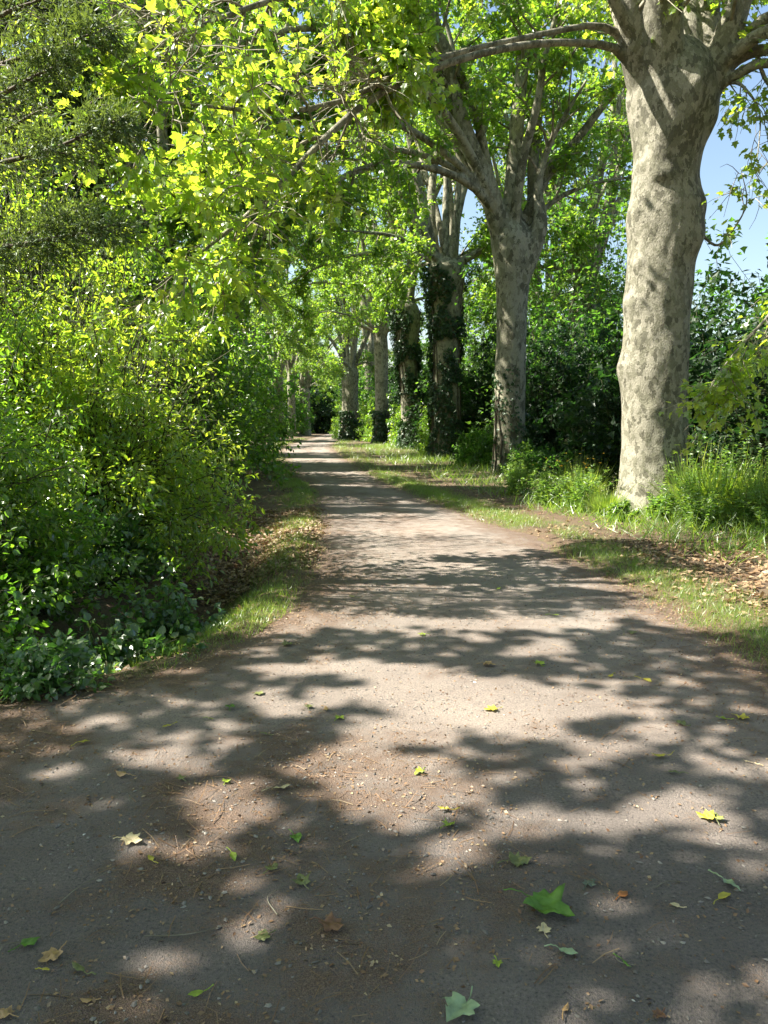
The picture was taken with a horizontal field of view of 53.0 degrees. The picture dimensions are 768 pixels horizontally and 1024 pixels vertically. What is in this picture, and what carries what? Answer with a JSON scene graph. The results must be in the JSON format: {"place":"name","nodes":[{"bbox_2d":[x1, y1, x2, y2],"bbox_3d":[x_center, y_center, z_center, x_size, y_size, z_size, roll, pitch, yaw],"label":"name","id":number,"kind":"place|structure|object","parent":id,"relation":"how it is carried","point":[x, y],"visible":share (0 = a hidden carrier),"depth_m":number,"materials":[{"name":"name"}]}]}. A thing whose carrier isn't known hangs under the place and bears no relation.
{"place":"outdoors","nodes":[
{"label":"outdoors","id":0,"kind":"place"},
{"bbox_2d":[0,434,767,1023],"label":"road","id":1,"kind":"structure","parent":0,"point":[382,522],"depth_m":3.21,"materials":[{"name":"gravel"}]},
{"bbox_2d":[0,1005,18,1018],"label":"fallen leaf","id":2,"kind":"object","parent":1,"relation":"on","point":[4,1012],"visible":1,"depth_m":2.08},
{"bbox_2d":[8,937,39,951],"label":"fallen leaf","id":3,"kind":"object","parent":1,"relation":"on","point":[27,941],"visible":1,"depth_m":2.36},
{"bbox_2d":[38,941,66,961],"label":"fallen leaf","id":4,"kind":"object","parent":1,"relation":"on","point":[53,953],"visible":1,"depth_m":2.30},
{"bbox_2d":[113,832,141,844],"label":"fallen leaf","id":5,"kind":"object","parent":1,"relation":"on","point":[131,837],"visible":1,"depth_m":2.94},
{"bbox_2d":[254,929,275,940],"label":"fallen leaf","id":6,"kind":"object","parent":1,"relation":"on","point":[263,936],"visible":1,"depth_m":2.39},
{"bbox_2d":[292,873,309,889],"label":"fallen leaf","id":7,"kind":"object","parent":1,"relation":"on","point":[305,880],"visible":1,"depth_m":2.68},
{"bbox_2d":[310,911,343,930],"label":"fallen leaf","id":8,"kind":"object","parent":1,"relation":"on","point":[331,922],"visible":1,"depth_m":2.44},
{"bbox_2d":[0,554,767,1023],"bbox_3d":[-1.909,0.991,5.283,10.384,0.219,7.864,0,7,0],"label":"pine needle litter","id":9,"kind":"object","parent":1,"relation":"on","point":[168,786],"visible":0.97,"depth_m":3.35,"materials":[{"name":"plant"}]},
{"bbox_2d":[443,986,479,1021],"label":"fallen leaf","id":10,"kind":"object","parent":1,"relation":"on","point":[458,1005],"visible":1,"depth_m":2.10,"materials":[{"name":"plant"}]},
{"bbox_2d":[497,851,531,866],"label":"fallen leaf","id":11,"kind":"object","parent":1,"relation":"on","point":[516,860],"visible":1,"depth_m":2.80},
{"bbox_2d":[503,883,574,916],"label":"fallen leaf","id":12,"kind":"object","parent":1,"relation":"on","point":[543,901],"visible":1,"depth_m":2.54,"materials":[{"name":"plant"}]},
{"bbox_2d":[544,944,576,953],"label":"fallen leaf","id":13,"kind":"object","parent":1,"relation":"on","point":[568,950],"visible":1,"depth_m":2.33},
{"bbox_2d":[695,809,724,818],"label":"fallen leaf","id":14,"kind":"object","parent":1,"relation":"on","point":[706,814],"visible":1,"depth_m":3.12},
{"bbox_2d":[0,431,767,704],"bbox_3d":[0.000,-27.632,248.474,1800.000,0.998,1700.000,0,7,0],"label":"ground","id":15,"kind":"structure","parent":0,"point":[106,605],"depth_m":9.04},
{"bbox_2d":[0,527,89,681],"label":"bramble","id":16,"kind":"object","parent":15,"relation":"on","point":[10,628],"visible":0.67,"depth_m":5.32,"materials":[{"name":"green plant"}]},
{"bbox_2d":[0,628,115,702],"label":"bramble","id":17,"kind":"object","parent":15,"relation":"on","point":[35,663],"visible":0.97,"depth_m":4.56,"materials":[{"name":"green plant"}]},
{"bbox_2d":[0,0,115,346],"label":"woodland tree","id":18,"kind":"object","parent":15,"relation":"on","point":[27,268],"visible":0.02,"depth_m":13.27,"materials":[{"name":"plant"}]},
{"bbox_2d":[0,242,131,623],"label":"privet bush","id":19,"kind":"object","parent":15,"relation":"on","point":[9,471],"visible":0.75,"depth_m":6.17,"materials":[{"name":"green plant"}]},
{"bbox_2d":[0,0,168,293],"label":"cypress tree","id":20,"kind":"object","parent":15,"relation":"on","point":[46,146],"visible":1,"depth_m":6.32,"materials":[{"name":"green plant"}]},
{"bbox_2d":[0,0,170,392],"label":"cypress tree","id":21,"kind":"object","parent":15,"relation":"on","point":[64,116],"visible":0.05,"depth_m":16.34,"materials":[{"name":"green plant"}]},
{"bbox_2d":[0,0,172,505],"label":"elder shrub","id":22,"kind":"object","parent":15,"relation":"on","point":[26,276],"visible":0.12,"depth_m":9.72,"materials":[{"name":"green plant"}]},
{"bbox_2d":[0,485,180,638],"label":"bramble","id":23,"kind":"object","parent":15,"relation":"on","point":[83,546],"visible":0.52,"depth_m":6.17,"materials":[{"name":"green plant"}]},
{"bbox_2d":[1,31,189,437],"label":"woodland tree","id":24,"kind":"object","parent":15,"relation":"on","point":[117,185],"depth_m":19.46,"materials":[{"name":"plant"}]},
{"bbox_2d":[4,612,211,687],"bbox_3d":[-1.907,1.093,5.496,1.730,0.727,1.317,0,7,0],"label":"bramble","id":25,"kind":"object","parent":15,"relation":"on","point":[117,649],"visible":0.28,"depth_m":5.45,"materials":[{"name":"green plant"}]},
{"bbox_2d":[56,489,186,598],"bbox_3d":[-2.671,0.291,7.432,1.369,1.102,1.668,0,7,0],"label":"bramble","id":26,"kind":"object","parent":15,"relation":"on","point":[123,543],"visible":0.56,"depth_m":7.26,"materials":[{"name":"green plant"}]},
{"bbox_2d":[0,169,246,502],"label":"elder shrub","id":27,"kind":"object","parent":15,"relation":"on","point":[147,261],"visible":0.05,"depth_m":12.57,"materials":[{"name":"green plant"}]},
{"bbox_2d":[54,85,212,407],"bbox_3d":[-9.403,-7.849,26.415,8.091,13.430,8.590,0,7,0],"label":"woodland tree","id":28,"kind":"object","parent":15,"relation":"on","point":[148,248],"visible":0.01,"depth_m":24.41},
{"bbox_2d":[0,210,274,591],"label":"elder bush","id":29,"kind":"object","parent":15,"relation":"on","point":[121,463],"visible":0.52,"depth_m":7.89,"materials":[{"name":"green plant"}]},
{"bbox_2d":[80,6,219,356],"bbox_3d":[-8.028,-9.592,25.905,5.605,15.890,5.732,5,8,35],"label":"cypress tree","id":30,"kind":"object","parent":15,"relation":"on","point":[167,260],"visible":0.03,"depth_m":24.83,"materials":[{"name":"green plant"}]},
{"bbox_2d":[101,579,225,654],"bbox_3d":[-1.810,0.957,6.210,1.160,0.802,1.084,-6,9,-41],"label":"bramble","id":31,"kind":"object","parent":15,"relation":"on","point":[172,612],"visible":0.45,"depth_m":6.19,"materials":[{"name":"green plant"}]},
{"bbox_2d":[80,223,293,491],"bbox_3d":[-4.353,-3.562,16.039,4.768,6.374,5.233,0,7,0],"label":"hazel bush","id":32,"kind":"object","parent":15,"relation":"on","point":[220,403],"visible":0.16,"depth_m":16.30,"materials":[{"name":"green plant"}]},
{"bbox_2d":[62,0,356,333],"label":"plane tree","id":33,"kind":"object","parent":15,"relation":"on","point":[301,248],"visible":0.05,"depth_m":24.85,"materials":[{"name":"green plant"}]},
{"bbox_2d":[147,244,303,477],"bbox_3d":[-5.155,-4.403,22.029,5.208,6.963,6.099,-3,7,-26],"label":"hazel bush","id":34,"kind":"object","parent":15,"relation":"on","point":[250,389],"visible":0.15,"depth_m":21.39,"materials":[{"name":"green plant"}]},
{"bbox_2d":[177,265,287,464],"bbox_3d":[-6.387,-5.356,28.133,5.844,7.610,6.839,0,7,0],"label":"hazel bush","id":35,"kind":"object","parent":15,"relation":"on","point":[267,406],"visible":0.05,"depth_m":28.04,"materials":[{"name":"green plant"}]},
{"bbox_2d":[169,5,343,450],"bbox_3d":[-7.253,-13.271,34.860,10.872,21.776,10.397,2,7,18],"label":"plane tree","id":36,"kind":"object","parent":15,"relation":"on","point":[305,314],"visible":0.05,"depth_m":35.69,"materials":[{"name":"green plant"}]},
{"bbox_2d":[204,169,319,443],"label":"plane tree","id":37,"kind":"object","parent":15,"relation":"on","point":[303,350],"visible":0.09,"depth_m":53.21,"materials":[{"name":"green plant"}]},
{"bbox_2d":[258,306,305,440],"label":"woodland tree","id":38,"kind":"object","parent":15,"relation":"on","point":[291,384],"visible":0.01,"depth_m":61.05,"materials":[{"name":"plant"}]},
{"bbox_2d":[268,407,313,433],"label":"shrub","id":39,"kind":"object","parent":15,"relation":"on","point":[301,430],"visible":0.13,"depth_m":83.00,"materials":[{"name":"green plant"}]},
{"bbox_2d":[264,339,325,428],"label":"woodland tree","id":40,"kind":"object","parent":15,"relation":"on","point":[302,416],"visible":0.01,"depth_m":82.45,"materials":[{"name":"plant"}]},
{"bbox_2d":[268,262,341,435],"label":"plane tree","id":41,"kind":"object","parent":15,"relation":"on","point":[293,365],"visible":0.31,"depth_m":78.25,"materials":[{"name":"green plant"}]},
{"bbox_2d":[250,239,361,428],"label":"plane tree","id":42,"kind":"object","parent":15,"relation":"on","point":[281,369],"visible":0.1,"depth_m":68.66,"materials":[{"name":"green plant"}]},
{"bbox_2d":[283,371,339,433],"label":"woodland tree","id":43,"kind":"object","parent":15,"relation":"on","point":[320,424],"visible":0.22,"depth_m":99.30,"materials":[{"name":"green plant"}]},
{"bbox_2d":[284,356,340,431],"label":"woodland tree","id":44,"kind":"object","parent":15,"relation":"on","point":[329,393],"visible":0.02,"depth_m":109.34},
{"bbox_2d":[270,293,357,434],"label":"plane tree","id":45,"kind":"object","parent":15,"relation":"on","point":[305,384],"visible":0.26,"depth_m":86.75,"materials":[{"name":"green plant"}]},
{"bbox_2d":[258,438,405,471],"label":"verge grass","id":46,"kind":"structure","parent":15,"relation":"on","point":[343,447],"depth_m":32.42,"materials":[{"name":"plant"}]},
{"bbox_2d":[266,208,407,439],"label":"plane tree","id":47,"kind":"object","parent":15,"relation":"on","point":[347,362],"visible":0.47,"depth_m":64.22,"materials":[{"name":"green plant"}]},
{"bbox_2d":[338,410,363,439],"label":"ivy","id":48,"kind":"object","parent":47,"relation":"attached to","point":[350,427],"visible":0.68,"depth_m":64.75,"materials":[{"name":"green plant"}]},
{"bbox_2d":[328,398,365,438],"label":"undergrowth shrub","id":49,"kind":"object","parent":15,"relation":"on","point":[335,433],"visible":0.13,"depth_m":72.23,"materials":[{"name":"green plant"}]},
{"bbox_2d":[315,361,390,428],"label":"woodland tree","id":50,"kind":"object","parent":15,"relation":"on","point":[336,388],"visible":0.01,"depth_m":100.80,"materials":[{"name":"green plant"}]},
{"bbox_2d":[269,131,437,441],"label":"plane tree","id":51,"kind":"object","parent":15,"relation":"on","point":[327,319],"visible":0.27,"depth_m":53.45,"materials":[{"name":"green plant"}]},
{"bbox_2d":[370,410,392,442],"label":"ivy","id":52,"kind":"object","parent":51,"relation":"attached to","point":[381,436],"visible":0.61,"depth_m":54.05,"materials":[{"name":"green plant"}]},
{"bbox_2d":[333,349,374,436],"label":"woodland tree","id":53,"kind":"object","parent":15,"relation":"on","point":[361,381],"visible":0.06,"depth_m":75.80,"materials":[{"name":"plant"}]},
{"bbox_2d":[318,277,422,380],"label":"plane tree","id":54,"kind":"object","parent":15,"relation":"on","point":[417,302],"visible":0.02,"depth_m":108.37,"materials":[{"name":"green plant"}]},
{"bbox_2d":[354,395,389,441],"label":"undergrowth shrub","id":55,"kind":"object","parent":15,"relation":"on","point":[368,433],"visible":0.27,"depth_m":59.29,"materials":[{"name":"green plant"}]},
{"bbox_2d":[360,368,399,440],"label":"woodland shrub","id":56,"kind":"object","parent":15,"relation":"on","point":[393,388],"visible":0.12,"depth_m":59.68,"materials":[{"name":"green plant"}]},
{"bbox_2d":[270,31,495,444],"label":"plane tree","id":57,"kind":"object","parent":15,"relation":"on","point":[412,308],"visible":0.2,"depth_m":42.04,"materials":[{"name":"green plant"}]},
{"bbox_2d":[386,303,423,395],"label":"ivy","id":58,"kind":"object","parent":57,"relation":"attached to","point":[401,357],"visible":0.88,"depth_m":42.78,"materials":[{"name":"green plant"}]},
{"bbox_2d":[394,421,422,448],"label":"ivy","id":59,"kind":"object","parent":57,"relation":"attached to","point":[400,443],"visible":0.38,"depth_m":43.19,"materials":[{"name":"green plant"}]},
{"bbox_2d":[1,467,767,691],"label":"leaf litter","id":60,"kind":"object","parent":15,"relation":"on","point":[249,567],"visible":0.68,"depth_m":9.37,"materials":[{"name":"plant"}]},
{"bbox_2d":[357,220,427,405],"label":"tree","id":61,"kind":"object","parent":15,"relation":"on","point":[370,347],"visible":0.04,"depth_m":81.82,"materials":[{"name":"green plant"}]},
{"bbox_2d":[25,0,767,514],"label":"plane tree","id":62,"kind":"object","parent":15,"relation":"on","point":[681,62],"visible":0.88,"depth_m":10.09,"materials":[{"name":"green plant"}]},
{"bbox_2d":[384,390,421,444],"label":"undergrowth shrub","id":63,"kind":"object","parent":15,"relation":"on","point":[393,429],"visible":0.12,"depth_m":47.72,"materials":[{"name":"green plant"}]},
{"bbox_2d":[387,365,427,443],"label":"woodland shrub","id":64,"kind":"object","parent":15,"relation":"on","point":[396,402],"visible":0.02,"depth_m":52.21,"materials":[{"name":"green plant"}]},
{"bbox_2d":[388,325,431,383],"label":"woodland tree","id":65,"kind":"object","parent":15,"relation":"on","point":[425,365],"visible":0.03,"depth_m":69.25,"materials":[{"name":"plant"}]},
{"bbox_2d":[282,0,549,458],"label":"plane tree","id":66,"kind":"object","parent":15,"relation":"on","point":[428,222],"visible":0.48,"depth_m":31.58,"materials":[{"name":"green plant"}]},
{"bbox_2d":[418,263,468,458],"bbox_3d":[2.576,-6.181,32.438,2.090,8.378,2.151,6,9,42],"label":"ivy","id":67,"kind":"object","parent":66,"relation":"attached to","point":[434,406],"visible":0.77,"depth_m":31.99,"materials":[{"name":"green plant"}]},
{"bbox_2d":[412,406,429,453],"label":"undergrowth shrub","id":68,"kind":"object","parent":15,"relation":"on","point":[425,432],"visible":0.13,"depth_m":36.82,"materials":[{"name":"green plant"}]},
{"bbox_2d":[399,363,470,448],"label":"woodland shrub","id":69,"kind":"object","parent":15,"relation":"on","point":[409,414],"visible":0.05,"depth_m":42.13,"materials":[{"name":"green plant"}]},
{"bbox_2d":[113,0,766,473],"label":"plane tree","id":70,"kind":"object","parent":15,"relation":"on","point":[517,236],"visible":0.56,"depth_m":20.71,"materials":[{"name":"green plant"}]},
{"bbox_2d":[488,367,529,473],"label":"ivy","id":71,"kind":"object","parent":70,"relation":"attached to","point":[494,446],"visible":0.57,"depth_m":22.51,"materials":[{"name":"green plant"}]},
{"bbox_2d":[449,422,493,466],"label":"undergrowth shrub","id":72,"kind":"object","parent":15,"relation":"on","point":[476,448],"visible":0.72,"depth_m":26.80,"materials":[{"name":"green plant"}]},
{"bbox_2d":[422,292,527,401],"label":"woodland tree","id":73,"kind":"object","parent":15,"relation":"on","point":[478,347],"visible":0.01,"depth_m":48.43,"materials":[{"name":"plant"}]},
{"bbox_2d":[415,186,559,403],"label":"woodland tree","id":74,"kind":"object","parent":15,"relation":"on","point":[480,322],"visible":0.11,"depth_m":40.41,"materials":[{"name":"plant"}]},
{"bbox_2d":[461,328,545,436],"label":"woodland shrub","id":75,"kind":"object","parent":15,"relation":"on","point":[472,407],"visible":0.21,"depth_m":33.08,"materials":[{"name":"green plant"}]},
{"bbox_2d":[498,451,534,482],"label":"weed","id":76,"kind":"object","parent":15,"relation":"on","point":[510,465],"visible":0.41,"depth_m":18.96,"materials":[{"name":"green plant"}]},
{"bbox_2d":[499,460,538,495],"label":"weed","id":77,"kind":"object","parent":15,"relation":"on","point":[519,484],"visible":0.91,"depth_m":16.42,"materials":[{"name":"green plant"}]},
{"bbox_2d":[500,438,572,477],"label":"undergrowth shrub","id":78,"kind":"object","parent":15,"relation":"on","point":[528,454],"visible":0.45,"depth_m":21.98,"materials":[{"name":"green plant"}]},
{"bbox_2d":[451,19,632,372],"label":"plane tree","id":79,"kind":"object","parent":15,"relation":"on","point":[497,172],"visible":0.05,"depth_m":42.54,"materials":[{"name":"green plant"}]},
{"bbox_2d":[457,0,632,355],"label":"plane tree","id":80,"kind":"object","parent":15,"relation":"on","point":[612,125],"visible":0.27,"depth_m":31.07,"materials":[{"name":"green plant"}]},
{"bbox_2d":[521,461,569,506],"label":"weed","id":81,"kind":"object","parent":15,"relation":"on","point":[544,484],"visible":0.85,"depth_m":14.33,"materials":[{"name":"green plant"}]},
{"bbox_2d":[490,289,621,386],"bbox_3d":[8.542,-6.894,36.658,7.121,9.222,7.359,3,7,22],"label":"woodland tree","id":82,"kind":"object","parent":15,"relation":"on","point":[547,312],"visible":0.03,"depth_m":35.39,"materials":[{"name":"plant"}]},
{"bbox_2d":[480,154,632,374],"bbox_3d":[11.445,-10.418,39.228,9.715,16.199,10.704,5,8,37],"label":"woodland tree","id":83,"kind":"object","parent":15,"relation":"on","point":[561,296],"visible":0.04,"depth_m":39.41,"materials":[{"name":"plant"}]},
{"bbox_2d":[348,441,767,568],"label":"rough grass","id":84,"kind":"structure","parent":15,"relation":"on","point":[696,531],"depth_m":11.93,"materials":[{"name":"plant"}]},
{"bbox_2d":[452,18,690,440],"bbox_3d":[7.440,-12.331,28.566,10.444,23.757,8.892,-4,8,-30],"label":"woodland tree","id":85,"kind":"object","parent":15,"relation":"on","point":[595,214],"visible":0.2,"depth_m":28.27,"materials":[{"name":"plant"}]},
{"bbox_2d":[525,305,618,464],"bbox_3d":[6.101,-4.082,25.633,5.263,5.636,6.180,0,7,0],"label":"woodland shrub","id":86,"kind":"object","parent":15,"relation":"on","point":[541,428],"visible":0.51,"depth_m":24.67,"materials":[{"name":"green plant"}]},
{"bbox_2d":[539,447,618,489],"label":"grass tuft","id":87,"kind":"object","parent":15,"relation":"on","point":[574,464],"visible":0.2,"depth_m":16.88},
{"bbox_2d":[548,453,617,502],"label":"grass tuft","id":88,"kind":"object","parent":15,"relation":"on","point":[570,482],"visible":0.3,"depth_m":14.44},
{"bbox_2d":[547,453,619,510],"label":"weed","id":89,"kind":"object","parent":15,"relation":"on","point":[588,488],"visible":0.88,"depth_m":13.56,"materials":[{"name":"green plant"}]},
{"bbox_2d":[577,479,635,515],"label":"grass tuft","id":90,"kind":"object","parent":15,"relation":"on","point":[612,498],"visible":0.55,"depth_m":12.86,"materials":[{"name":"plant"}]},
{"bbox_2d":[606,498,640,520],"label":"weed","id":91,"kind":"object","parent":15,"relation":"on","point":[617,507],"visible":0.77,"depth_m":12.13,"materials":[{"name":"green plant"}]},
{"bbox_2d":[538,194,713,450],"bbox_3d":[8.981,-6.252,27.580,7.661,9.775,7.274,0,7,0],"label":"woodland tree","id":92,"kind":"object","parent":15,"relation":"on","point":[595,316],"visible":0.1,"depth_m":27.14,"materials":[{"name":"plant"}]},
{"bbox_2d":[536,271,767,484],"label":"woodland shrub","id":93,"kind":"object","parent":15,"relation":"on","point":[606,400],"visible":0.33,"depth_m":17.21,"materials":[{"name":"green plant"}]},
{"bbox_2d":[644,489,677,520],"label":"weed","id":94,"kind":"object","parent":15,"relation":"on","point":[659,502],"visible":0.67,"depth_m":12.23,"materials":[{"name":"green plant"}]},
{"bbox_2d":[619,217,767,467],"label":"woodland tree","id":95,"kind":"object","parent":15,"relation":"on","point":[727,293],"visible":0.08,"depth_m":18.80,"materials":[{"name":"plant"}]},
{"bbox_2d":[655,456,740,520],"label":"weed","id":96,"kind":"object","parent":15,"relation":"on","point":[684,487],"visible":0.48,"depth_m":11.86,"materials":[{"name":"green plant"}]},
{"bbox_2d":[632,425,767,520],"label":"grass tuft","id":97,"kind":"object","parent":15,"relation":"on","point":[705,483],"visible":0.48,"depth_m":11.98,"materials":[{"name":"plant"}]},
{"bbox_2d":[676,488,727,529],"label":"weed","id":98,"kind":"object","parent":15,"relation":"on","point":[703,513],"visible":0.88,"depth_m":11.10,"materials":[{"name":"green plant"}]},
{"bbox_2d":[688,435,754,473],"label":"weed","id":99,"kind":"object","parent":15,"relation":"on","point":[718,453],"visible":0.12,"depth_m":13.31,"materials":[{"name":"green plant"}]},
{"bbox_2d":[680,423,767,504],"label":"weed","id":100,"kind":"object","parent":15,"relation":"on","point":[725,456],"visible":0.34,"depth_m":12.40,"materials":[{"name":"green plant"}]},
{"bbox_2d":[688,243,767,481],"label":"woodland shrub","id":101,"kind":"object","parent":15,"relation":"on","point":[762,399],"visible":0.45,"depth_m":14.52,"materials":[{"name":"green plant"}]},
{"bbox_2d":[697,253,767,450],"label":"woodland tree","id":102,"kind":"object","parent":15,"relation":"on","point":[746,308],"visible":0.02,"depth_m":23.68,"materials":[{"name":"plant"}]},
{"bbox_2d":[707,440,767,523],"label":"grass tuft","id":103,"kind":"object","parent":15,"relation":"on","point":[758,477],"visible":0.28,"depth_m":11.51,"materials":[{"name":"plant"}]},
{"bbox_2d":[713,465,767,529],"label":"weed","id":104,"kind":"object","parent":15,"relation":"on","point":[743,509],"visible":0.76,"depth_m":11.12,"materials":[{"name":"green plant"}]},
{"bbox_2d":[739,480,767,533],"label":"weed","id":105,"kind":"object","parent":15,"relation":"on","point":[764,513],"visible":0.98,"depth_m":10.52,"materials":[{"name":"green plant"}]},
{"bbox_2d":[2,0,767,383],"label":"sky","id":106,"kind":"structure","parent":0,"point":[717,153],"materials":[{"name":"blue"}]},
{"bbox_2d":[50,470,767,689],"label":"short grass","id":107,"kind":"structure","parent":0,"point":[229,617],"depth_m":7.95,"materials":[{"name":"plant"}]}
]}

